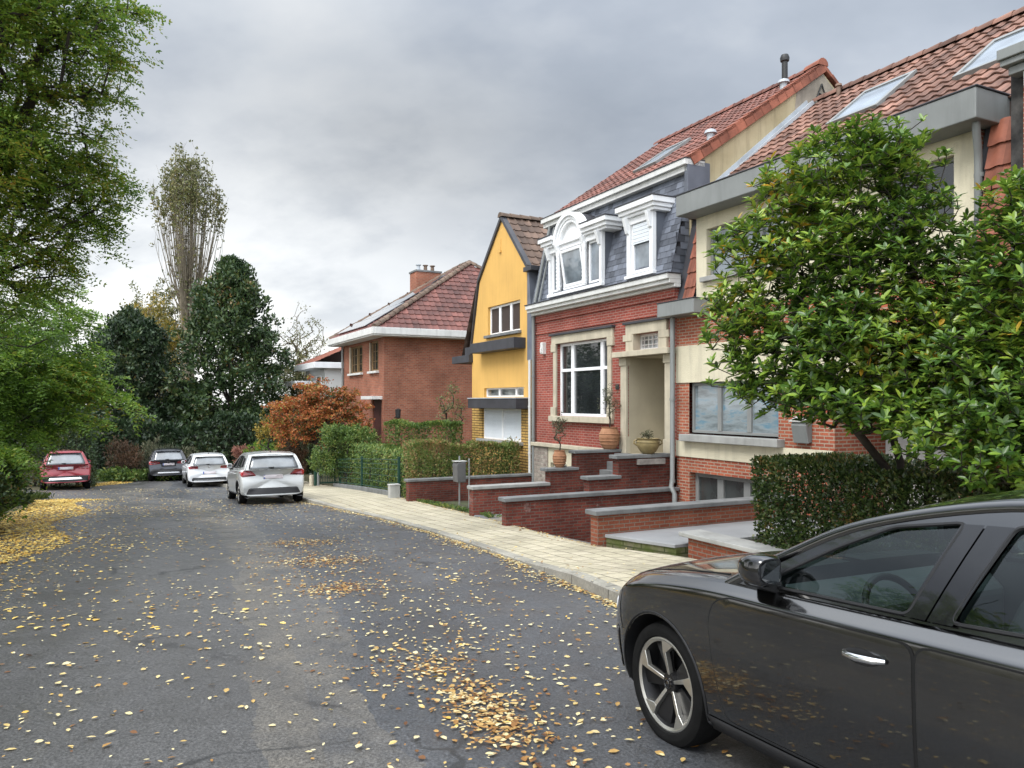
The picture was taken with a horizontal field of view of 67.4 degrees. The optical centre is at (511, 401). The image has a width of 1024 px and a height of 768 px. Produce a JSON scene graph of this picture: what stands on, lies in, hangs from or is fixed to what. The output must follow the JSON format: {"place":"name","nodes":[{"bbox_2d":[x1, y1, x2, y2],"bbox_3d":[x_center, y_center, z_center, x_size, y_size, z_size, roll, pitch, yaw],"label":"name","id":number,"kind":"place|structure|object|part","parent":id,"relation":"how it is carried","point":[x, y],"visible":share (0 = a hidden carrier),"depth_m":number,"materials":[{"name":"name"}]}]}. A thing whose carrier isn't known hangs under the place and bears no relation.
{"place":"outdoors","nodes":[
{"label":"outdoors","id":0,"kind":"place"},
{"bbox_2d":[304,469,367,485],"bbox_3d":[-6.859,4.847,38.134,11.502,3.433,20.800,0,0,-27],"label":"garden bed","id":1,"kind":"object","parent":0,"point":[306,477],"visible":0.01,"depth_m":36.94,"materials":[{"name":"soil"}]},
{"bbox_2d":[208,405,283,466],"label":"evergreen shrub","id":2,"kind":"object","parent":1,"relation":"on","point":[254,410],"visible":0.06,"depth_m":43.95,"materials":[{"name":"green plant"}]},
{"bbox_2d":[289,395,351,477],"bbox_3d":[-9.509,1.723,38.259,3.710,4.376,2.156,0,0,24],"label":"shrub","id":3,"kind":"object","parent":1,"relation":"on","point":[310,447],"visible":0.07,"depth_m":37.79,"materials":[{"name":"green plant"}]},
{"bbox_2d":[307,421,380,483],"bbox_3d":[-6.635,2.139,30.532,3.121,2.758,2.013,0,0,0],"label":"shrub","id":4,"kind":"object","parent":1,"relation":"on","point":[342,434],"visible":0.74,"depth_m":30.38,"materials":[{"name":"green plant"}]},
{"bbox_2d":[340,433,447,495],"bbox_3d":[-4.523,2.401,27.515,1.620,2.387,9.248,0,0,-25],"label":"hedge","id":5,"kind":"object","parent":1,"relation":"on","point":[380,449],"visible":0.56,"depth_m":27.21,"materials":[{"name":"green plant"}]},
{"bbox_2d":[434,381,466,470],"bbox_3d":[-2.308,1.317,29.563,1.371,4.242,1.113,0,0,0],"label":"sapling","id":6,"kind":"object","parent":1,"relation":"on","point":[448,407],"visible":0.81,"depth_m":29.58,"materials":[{"name":"green plant"}]},
{"bbox_2d":[0,478,789,767],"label":"road","id":7,"kind":"structure","parent":0,"point":[197,719],"depth_m":6.16,"materials":[{"name":"grey asphalt"}]},
{"bbox_2d":[0,490,54,515],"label":"grass","id":8,"kind":"structure","parent":7,"relation":"on","point":[42,495],"depth_m":22.15,"materials":[{"name":"green plant"}]},
{"bbox_2d":[38,449,92,489],"bbox_3d":[-18.674,2.822,32.088,1.953,1.620,4.129,0,-4,-31],"label":"parked car","id":9,"kind":"object","parent":7,"relation":"on","point":[71,466],"visible":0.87,"depth_m":30.53,"materials":[{"name":"red paint"}]},
{"bbox_2d":[145,447,186,480],"bbox_3d":[-17.648,3.135,39.158,1.962,1.620,4.133,0,-2,-28],"label":"parked car","id":10,"kind":"object","parent":7,"relation":"on","point":[163,461],"visible":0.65,"depth_m":37.45,"materials":[{"name":"grey paint"}]},
{"bbox_2d":[181,452,229,486],"bbox_3d":[-14.039,3.050,35.142,1.926,1.490,4.143,0,-2,-27],"label":"parked car","id":11,"kind":"object","parent":7,"relation":"on","point":[205,467],"visible":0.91,"depth_m":33.49,"materials":[{"name":"white paint"}]},
{"bbox_2d":[227,451,303,503],"bbox_3d":[-7.433,2.207,22.973,1.926,1.490,4.136,0,-4,-26],"label":"parked car","id":12,"kind":"object","parent":7,"relation":"on","point":[265,473],"visible":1,"depth_m":21.34,"materials":[{"name":"silver metal"}]},
{"bbox_3d":[-8.364,2.355,22.787,0.087,0.604,1.072,0,-4,-26],"label":"door","id":13,"kind":"part","parent":12,"relation":"part of","materials":[{"name":"silver metal"}]},
{"bbox_3d":[-7.912,2.290,21.864,0.089,0.610,0.973,0,-4,-26],"label":"door","id":14,"kind":"part","parent":12,"relation":"part of","materials":[{"name":"silver metal"}]},
{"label":"side window","id":15,"kind":"part","parent":12,"relation":"part of","materials":[{"name":"black glass"}]},
{"bbox_2d":[0,488,788,767],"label":"fallen leaves","id":16,"kind":"object","parent":7,"relation":"on","point":[612,603],"visible":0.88,"depth_m":6.79,"materials":[{"name":"yellow plant"}]},
{"bbox_2d":[218,538,647,767],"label":"leaf drift","id":17,"kind":"object","parent":7,"relation":"on","point":[513,724],"visible":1,"depth_m":4.88,"materials":[{"name":"yellow plant"}]},
{"bbox_2d":[616,489,1023,767],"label":"parked car","id":18,"kind":"object","parent":7,"relation":"on","point":[837,647],"visible":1,"depth_m":3.30,"materials":[{"name":"grey paint"}]},
{"bbox_3d":[1.208,1.226,3.308,0.081,0.604,1.149,0,-3,-25],"label":"door","id":19,"kind":"part","parent":18,"relation":"part of","materials":[{"name":"grey paint"}]},
{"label":"side window","id":20,"kind":"part","parent":18,"relation":"part of","materials":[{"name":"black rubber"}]},
{"bbox_3d":[1.657,1.164,2.324,0.081,0.619,1.009,0,-3,-25],"label":"door","id":21,"kind":"part","parent":18,"relation":"part of","materials":[{"name":"grey paint"}]},
{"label":"side window","id":22,"kind":"part","parent":18,"relation":"part of","materials":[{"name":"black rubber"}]},
{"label":"side window","id":23,"kind":"part","parent":18,"relation":"part of","materials":[{"name":"black glass"}]},
{"bbox_2d":[112,461,697,586],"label":"pavement","id":24,"kind":"structure","parent":0,"point":[607,564],"depth_m":13.02,"materials":[{"name":"beige concrete"}]},
{"bbox_2d":[118,291,185,427],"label":"birch tree","id":25,"kind":"object","parent":24,"relation":"on","point":[166,321],"visible":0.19,"depth_m":53.21,"materials":[{"name":"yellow plant"}]},
{"bbox_2d":[231,443,264,463],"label":"shrub","id":26,"kind":"object","parent":24,"relation":"on","point":[238,451],"visible":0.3,"depth_m":38.23,"materials":[{"name":"red plant"}]},
{"bbox_2d":[241,439,277,452],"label":"shrub","id":27,"kind":"object","parent":24,"relation":"on","point":[258,448],"visible":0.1,"depth_m":37.50,"materials":[{"name":"green plant"}]},
{"bbox_2d":[252,410,285,450],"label":"shrub","id":28,"kind":"object","parent":24,"relation":"on","point":[264,430],"visible":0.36,"depth_m":35.83,"materials":[{"name":"green plant"}]},
{"bbox_2d":[277,414,308,474],"bbox_3d":[-9.734,2.108,34.206,1.546,3.415,1.424,0,0,0],"label":"shrub","id":29,"kind":"object","parent":24,"relation":"on","point":[298,453],"visible":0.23,"depth_m":34.06,"materials":[{"name":"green plant"}]},
{"bbox_2d":[309,475,313,485],"bbox_3d":[-8.450,3.366,32.400,0.200,0.552,0.195,0,0,0],"label":"bollard","id":30,"kind":"object","parent":24,"relation":"on","point":[311,480],"visible":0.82,"depth_m":32.32,"materials":[{"name":"stone"}]},
{"bbox_2d":[261,373,375,471],"bbox_3d":[-8.324,1.231,32.796,4.941,4.966,2.741,0,0,0],"label":"maple tree","id":31,"kind":"object","parent":24,"relation":"on","point":[315,408],"visible":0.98,"depth_m":32.61,"materials":[{"name":"orange plant"}]},
{"bbox_2d":[317,472,319,485],"bbox_3d":[-8.100,3.287,32.100,0.110,0.662,0.107,0,0,0],"label":"bollard","id":32,"kind":"object","parent":24,"relation":"on","point":[318,480],"visible":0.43,"depth_m":32.05,"materials":[{"name":"grey concrete"}]},
{"bbox_2d":[314,451,340,485],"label":"garden gate","id":33,"kind":"structure","parent":24,"relation":"on","point":[315,478],"depth_m":32.15,"materials":[{"name":"green metal"}]},
{"bbox_2d":[333,456,400,496],"bbox_3d":[-5.235,2.637,26.775,0.140,2.024,9.362,0,0,-24],"label":"fence","id":34,"kind":"object","parent":24,"relation":"on","point":[369,489],"visible":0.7,"depth_m":25.87,"materials":[{"name":"green paint"}]},
{"bbox_2d":[387,483,400,497],"bbox_3d":[-3.420,2.613,22.250,0.330,0.450,0.250,0,0,-27],"label":"utility box","id":35,"kind":"object","parent":24,"relation":"on","point":[393,490],"visible":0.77,"depth_m":22.16,"materials":[{"name":"grey concrete"}]},
{"bbox_2d":[405,497,501,517],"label":"weeds","id":36,"kind":"object","parent":24,"relation":"on","point":[485,514],"visible":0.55,"depth_m":18.82,"materials":[{"name":"green plant"}]},
{"bbox_2d":[404,473,531,501],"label":"garden wall","id":37,"kind":"structure","parent":24,"relation":"on","point":[441,489],"depth_m":21.53,"materials":[{"name":"brick"}]},
{"bbox_2d":[467,481,549,515],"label":"garden wall","id":38,"kind":"structure","parent":24,"relation":"on","point":[483,498],"depth_m":17.22,"materials":[{"name":"brick"}]},
{"bbox_2d":[498,486,679,542],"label":"garden wall","id":39,"kind":"structure","parent":24,"relation":"on","point":[561,514],"depth_m":15.65,"materials":[{"name":"brick"}]},
{"bbox_2d":[679,529,784,558],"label":"garden wall","id":40,"kind":"structure","parent":24,"relation":"on","point":[702,544],"depth_m":10.65,"materials":[{"name":"red brick"}]},
{"bbox_2d":[430,501,468,513],"bbox_3d":[-0.067,3.509,20.005,3.845,1.938,4.170,0,0,-27],"label":"garden bed","id":41,"kind":"object","parent":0,"point":[463,503],"visible":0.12,"depth_m":20.16,"materials":[{"name":"green plant"}]},
{"bbox_2d":[452,456,466,505],"bbox_3d":[-1.300,1.995,19.000,0.310,1.300,0.300,0,0,-27],"label":"letterbox","id":42,"kind":"object","parent":41,"relation":"on","point":[459,470],"visible":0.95,"depth_m":18.89,"materials":[{"name":"grey paint"}]},
{"bbox_2d":[468,459,469,507],"bbox_3d":[-1.060,2.026,18.980,0.044,1.238,0.042,0,0,0],"label":"post","id":43,"kind":"object","parent":41,"relation":"on","point":[468,479],"visible":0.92,"depth_m":18.97,"materials":[{"name":"grey metal"}]},
{"bbox_2d":[540,448,621,493],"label":"stair wall","id":44,"kind":"structure","parent":41,"relation":"on","point":[586,462],"depth_m":18.22,"materials":[{"name":"brick"}]},
{"bbox_2d":[552,450,566,467],"bbox_3d":[1.121,1.348,18.102,0.346,0.403,0.346,0,0,0],"label":"plant pot","id":45,"kind":"object","parent":44,"relation":"on","point":[559,458],"visible":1,"depth_m":17.98,"materials":[{"name":"ceramic"}]},
{"bbox_2d":[549,411,570,450],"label":"potted plant","id":46,"kind":"object","parent":45,"relation":"on","point":[558,428],"visible":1,"depth_m":18.09,"materials":[{"name":"green plant"}]},
{"bbox_2d":[599,427,619,448],"bbox_3d":[2.377,0.891,18.743,0.526,0.538,0.526,0,0,0],"label":"plant pot","id":47,"kind":"object","parent":44,"relation":"on","point":[609,437],"visible":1,"depth_m":18.56,"materials":[{"name":"ceramic"}]},
{"bbox_2d":[597,383,620,426],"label":"potted plant","id":48,"kind":"object","parent":47,"relation":"on","point":[608,401],"visible":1,"depth_m":18.73,"materials":[{"name":"green plant"}]},
{"bbox_2d":[524,54,885,520],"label":"terraced house","id":49,"kind":"structure","parent":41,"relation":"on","point":[614,246],"depth_m":19.13,"materials":[{"name":"red brick"}]},
{"bbox_2d":[560,338,606,416],"bbox_3d":[1.972,-0.610,20.568,0.082,2.020,2.560,0,0,-27],"label":"window","id":50,"kind":"structure","parent":49,"relation":"in","point":[583,365],"depth_m":20.69,"materials":[{"name":"white plastic"}]},
{"bbox_2d":[640,332,657,349],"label":"window","id":51,"kind":"structure","parent":49,"relation":"in","point":[647,341],"depth_m":18.19,"materials":[{"name":"white glass"}]},
{"bbox_2d":[0,406,950,540],"bbox_3d":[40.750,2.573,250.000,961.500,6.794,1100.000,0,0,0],"label":"ground","id":52,"kind":"structure","parent":0,"point":[36,487],"depth_m":32.12,"materials":[{"name":"plant"}]},
{"bbox_2d":[0,458,33,515],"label":"shrub","id":53,"kind":"object","parent":52,"relation":"on","point":[6,493],"visible":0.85,"depth_m":13.89,"materials":[{"name":"green plant"}]},
{"bbox_2d":[21,459,43,483],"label":"shrub","id":54,"kind":"object","parent":52,"relation":"on","point":[31,472],"visible":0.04,"depth_m":20.34,"materials":[{"name":"green plant"}]},
{"bbox_2d":[5,330,95,453],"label":"oak tree","id":55,"kind":"object","parent":52,"relation":"on","point":[41,377],"visible":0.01,"depth_m":47.44,"materials":[{"name":"green plant"}]},
{"bbox_2d":[3,424,99,486],"bbox_3d":[-20.892,2.381,33.310,5.267,3.128,1.940,0,0,-23],"label":"yew hedge","id":56,"kind":"object","parent":52,"relation":"on","point":[93,463],"visible":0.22,"depth_m":33.84,"materials":[{"name":"green plant"}]},
{"bbox_2d":[0,279,156,522],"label":"ash tree","id":57,"kind":"object","parent":52,"relation":"on","point":[63,380],"visible":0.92,"depth_m":15.84,"materials":[{"name":"green plant"}]},
{"bbox_2d":[0,0,171,361],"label":"robinia tree","id":58,"kind":"object","parent":52,"relation":"on","point":[22,142],"visible":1,"depth_m":11.54,"materials":[{"name":"green plant"}]},
{"bbox_2d":[103,436,144,472],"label":"shrub","id":59,"kind":"object","parent":52,"relation":"on","point":[122,447],"visible":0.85,"depth_m":37.83,"materials":[{"name":"brown plant"}]},
{"bbox_2d":[57,304,191,467],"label":"evergreen tree","id":60,"kind":"object","parent":52,"relation":"on","point":[134,326],"visible":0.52,"depth_m":44.99,"materials":[{"name":"green plant"}]},
{"bbox_2d":[95,465,180,481],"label":"ground cover","id":61,"kind":"object","parent":52,"relation":"on","point":[118,473],"visible":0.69,"depth_m":37.10,"materials":[{"name":"green plant"}]},
{"bbox_2d":[0,481,285,648],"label":"fallen leaves","id":62,"kind":"object","parent":52,"relation":"on","point":[28,523],"visible":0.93,"depth_m":14.73,"materials":[{"name":"yellow plant"}]},
{"bbox_2d":[119,277,180,395],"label":"birch tree","id":63,"kind":"object","parent":52,"relation":"on","point":[137,298],"visible":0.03,"depth_m":61.36,"materials":[{"name":"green plant"}]},
{"bbox_2d":[137,435,202,477],"bbox_3d":[-17.309,2.837,38.967,3.482,2.490,1.914,0,0,-13],"label":"shrub","id":64,"kind":"object","parent":52,"relation":"on","point":[153,446],"visible":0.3,"depth_m":38.67,"materials":[{"name":"green plant"}]},
{"bbox_2d":[30,406,313,478],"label":"laurel hedge","id":65,"kind":"object","parent":52,"relation":"on","point":[193,430],"visible":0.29,"depth_m":40.23,"materials":[{"name":"green plant"}]},
{"bbox_2d":[141,378,222,462],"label":"evergreen shrub","id":66,"kind":"object","parent":52,"relation":"on","point":[177,400],"visible":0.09,"depth_m":46.37,"materials":[{"name":"green plant"}]},
{"bbox_2d":[146,140,228,380],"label":"poplar tree","id":67,"kind":"object","parent":52,"relation":"on","point":[185,261],"visible":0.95,"depth_m":59.28,"materials":[{"name":"green plant"}]},
{"bbox_2d":[158,253,299,460],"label":"evergreen tree","id":68,"kind":"object","parent":52,"relation":"on","point":[231,285],"visible":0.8,"depth_m":44.70,"materials":[{"name":"green plant"}]},
{"bbox_2d":[265,350,308,411],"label":"birch tree","id":69,"kind":"object","parent":52,"relation":"on","point":[300,377],"visible":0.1,"depth_m":49.42,"materials":[{"name":"green plant"}]},
{"bbox_2d":[269,304,328,393],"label":"birch tree","id":70,"kind":"object","parent":52,"relation":"on","point":[297,349],"visible":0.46,"depth_m":55.80,"materials":[{"name":"grey plant"}]},
{"bbox_2d":[285,347,340,452],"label":"detached house","id":71,"kind":"structure","parent":52,"relation":"on","point":[327,364],"depth_m":45.70,"materials":[{"name":"white paint"}]},
{"bbox_2d":[177,476,621,602],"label":"kerb","id":72,"kind":"structure","parent":52,"relation":"on","point":[603,589],"depth_m":10.37,"materials":[{"name":"concrete"}]},
{"bbox_2d":[327,260,481,482],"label":"detached house","id":73,"kind":"structure","parent":52,"relation":"on","point":[398,354],"depth_m":35.24,"materials":[{"name":"brown brick"}]},
{"bbox_2d":[352,345,362,372],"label":"window","id":74,"kind":"structure","parent":73,"relation":"in","point":[357,352],"depth_m":38.03,"materials":[{"name":"brown wood"}]},
{"bbox_2d":[372,341,377,370],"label":"window","id":75,"kind":"structure","parent":73,"relation":"in","point":[374,344],"depth_m":35.52,"materials":[{"name":"brown wood"}]},
{"bbox_2d":[374,399,380,479],"bbox_3d":[-6.065,1.925,34.974,0.060,4.050,1.350,0,0,-27],"label":"door","id":76,"kind":"structure","parent":73,"relation":"in","point":[377,402],"depth_m":35.05,"materials":[{"name":"brown wood"}]},
{"bbox_2d":[972,40,1023,555],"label":"terraced house","id":77,"kind":"structure","parent":52,"relation":"on","point":[1003,146],"depth_m":10.11,"materials":[{"name":"red brick"}]},
{"bbox_2d":[0,0,1023,405],"label":"sky","id":78,"kind":"structure","parent":0,"point":[352,145],"materials":[{"name":"grey"}]},
{"bbox_2d":[536,531,590,543],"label":"driveway","id":79,"kind":"structure","parent":0,"point":[568,538],"depth_m":13.78,"materials":[{"name":"concrete"}]},
{"bbox_2d":[585,495,796,546],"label":"garden wall","id":80,"kind":"structure","parent":79,"relation":"on","point":[619,519],"depth_m":12.62,"materials":[{"name":"red brick"}]},
{"bbox_2d":[656,6,1023,521],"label":"terraced house","id":81,"kind":"structure","parent":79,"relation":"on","point":[956,89],"depth_m":15.23,"materials":[{"name":"beige brick"}]},
{"bbox_2d":[606,538,792,557],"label":"grass","id":82,"kind":"structure","parent":81,"relation":"attached to","point":[642,547],"depth_m":11.53,"materials":[{"name":"green plant"}]},
{"bbox_2d":[605,518,936,548],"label":"terrace","id":83,"kind":"structure","parent":82,"relation":"on","point":[670,537],"depth_m":12.11,"materials":[{"name":"beige concrete"}]},
{"bbox_2d":[696,473,768,500],"bbox_3d":[4.546,2.560,15.657,0.082,2.080,2.350,0,0,-27],"label":"window","id":84,"kind":"structure","parent":81,"relation":"in","point":[708,486],"depth_m":15.97,"materials":[{"name":"grey glass"}]},
{"bbox_2d":[692,382,778,436],"bbox_3d":[4.511,0.135,15.547,0.082,1.070,2.530,0,0,-27],"label":"window","id":85,"kind":"structure","parent":81,"relation":"in","point":[712,413],"depth_m":15.78,"materials":[{"name":"grey glass"}]},
{"bbox_2d":[711,209,783,274],"bbox_3d":[4.691,-3.115,15.243,0.082,1.010,2.120,0,0,-27],"label":"window","id":86,"kind":"structure","parent":81,"relation":"in","point":[723,231],"depth_m":15.75,"materials":[{"name":"grey glass"}]},
{"bbox_2d":[789,416,811,443],"bbox_3d":[5.184,0.509,13.776,0.185,0.478,0.400,0,0,-27],"label":"letterbox","id":87,"kind":"object","parent":81,"relation":"attached to","point":[801,432],"visible":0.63,"depth_m":13.71,"materials":[{"name":"grey metal"}]},
{"bbox_2d":[886,385,946,513],"bbox_3d":[7.201,0.830,12.906,0.110,2.500,2.080,0,0,-27],"label":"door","id":88,"kind":"structure","parent":81,"relation":"in","point":[902,442],"depth_m":13.48,"materials":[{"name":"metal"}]},
{"bbox_2d":[884,157,953,229],"bbox_3d":[6.366,-3.150,11.960,0.082,1.000,1.250,0,0,-27],"label":"window","id":89,"kind":"structure","parent":81,"relation":"in","point":[948,174],"depth_m":11.66,"materials":[{"name":"grey glass"}]},
{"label":"path","id":90,"kind":"structure","parent":0,"visible":0},
{"bbox_2d":[474,514,501,519],"bbox_3d":[-0.102,2.803,16.517,0.920,0.595,1.450,0,0,-27],"label":"stone step","id":91,"kind":"object","parent":90,"relation":"on","point":[482,516],"visible":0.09,"depth_m":16.70,"materials":[{"name":"grey stone"}]},
{"bbox_2d":[599,453,629,474],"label":"front steps","id":92,"kind":"structure","parent":90,"relation":"on","point":[609,470],"depth_m":18.40,"materials":[{"name":"grey stone"}]},
{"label":"lawn","id":93,"kind":"structure","parent":0,"visible":0},
{"bbox_2d":[383,418,463,478],"bbox_3d":[-3.152,1.983,27.525,2.796,2.797,1.292,0,0,18],"label":"hedge","id":94,"kind":"object","parent":93,"relation":"on","point":[424,425],"visible":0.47,"depth_m":27.40,"materials":[{"name":"green plant"}]},
{"bbox_2d":[401,435,521,497],"bbox_3d":[-1.468,2.017,22.564,3.535,1.999,1.140,0,0,-27],"label":"hornbeam hedge","id":95,"kind":"object","parent":93,"relation":"on","point":[511,445],"visible":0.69,"depth_m":22.25,"materials":[{"name":"green plant"}]},
{"bbox_2d":[452,212,547,475],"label":"gabled house","id":96,"kind":"structure","parent":93,"relation":"on","point":[497,352],"depth_m":24.67,"materials":[{"name":"yellow paint"}]},
{"bbox_2d":[484,408,520,441],"bbox_3d":[-0.273,0.740,24.924,0.082,1.020,2.880,0,0,-27],"label":"window","id":97,"kind":"structure","parent":96,"relation":"in","point":[499,424],"depth_m":24.90,"materials":[{"name":"white plastic"}]},
{"bbox_2d":[490,300,519,334],"bbox_3d":[-0.174,-2.675,24.750,0.082,0.950,2.320,0,0,-27],"label":"window","id":98,"kind":"structure","parent":96,"relation":"in","point":[511,304],"depth_m":25.05,"materials":[{"name":"white plastic"}]},
{"bbox_2d":[487,387,523,396],"bbox_3d":[-0.187,-0.300,24.777,0.082,0.300,2.860,0,0,-27],"label":"window","id":99,"kind":"structure","parent":96,"relation":"in","point":[512,391],"depth_m":24.78,"materials":[{"name":"white glass"}]},
{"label":"garden bed","id":100,"kind":"structure","parent":0,"visible":0},
{"bbox_2d":[691,109,1023,549],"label":"rhododendron tree","id":101,"kind":"object","parent":100,"relation":"on","point":[833,328],"visible":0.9,"depth_m":8.31,"materials":[{"name":"green plant"}]},
{"bbox_2d":[748,451,1023,557],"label":"clipped hedge","id":102,"kind":"object","parent":100,"relation":"on","point":[843,467],"visible":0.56,"depth_m":9.38,"materials":[{"name":"green plant"}]},
{"bbox_2d":[877,164,1023,492],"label":"rhododendron tree","id":103,"kind":"object","parent":100,"relation":"on","point":[996,425],"visible":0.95,"depth_m":7.05,"materials":[{"name":"green plant"}]},
{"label":"garden bed","id":104,"kind":"structure","parent":0,"visible":0},
{"bbox_2d":[580,453,669,490],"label":"stair wall","id":105,"kind":"structure","parent":104,"relation":"on","point":[633,471],"depth_m":16.61,"materials":[{"name":"brick"}]},
{"bbox_2d":[633,438,662,453],"bbox_3d":[2.996,0.980,16.914,0.527,0.340,0.527,0,0,45],"label":"plant pot","id":106,"kind":"object","parent":105,"relation":"on","point":[647,446],"visible":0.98,"depth_m":16.74,"materials":[{"name":"beige ceramic"}]},
{"bbox_2d":[640,430,653,438],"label":"potted plant","id":107,"kind":"object","parent":106,"relation":"on","point":[647,435],"visible":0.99,"depth_m":16.86,"materials":[{"name":"green plant"}]}
]}

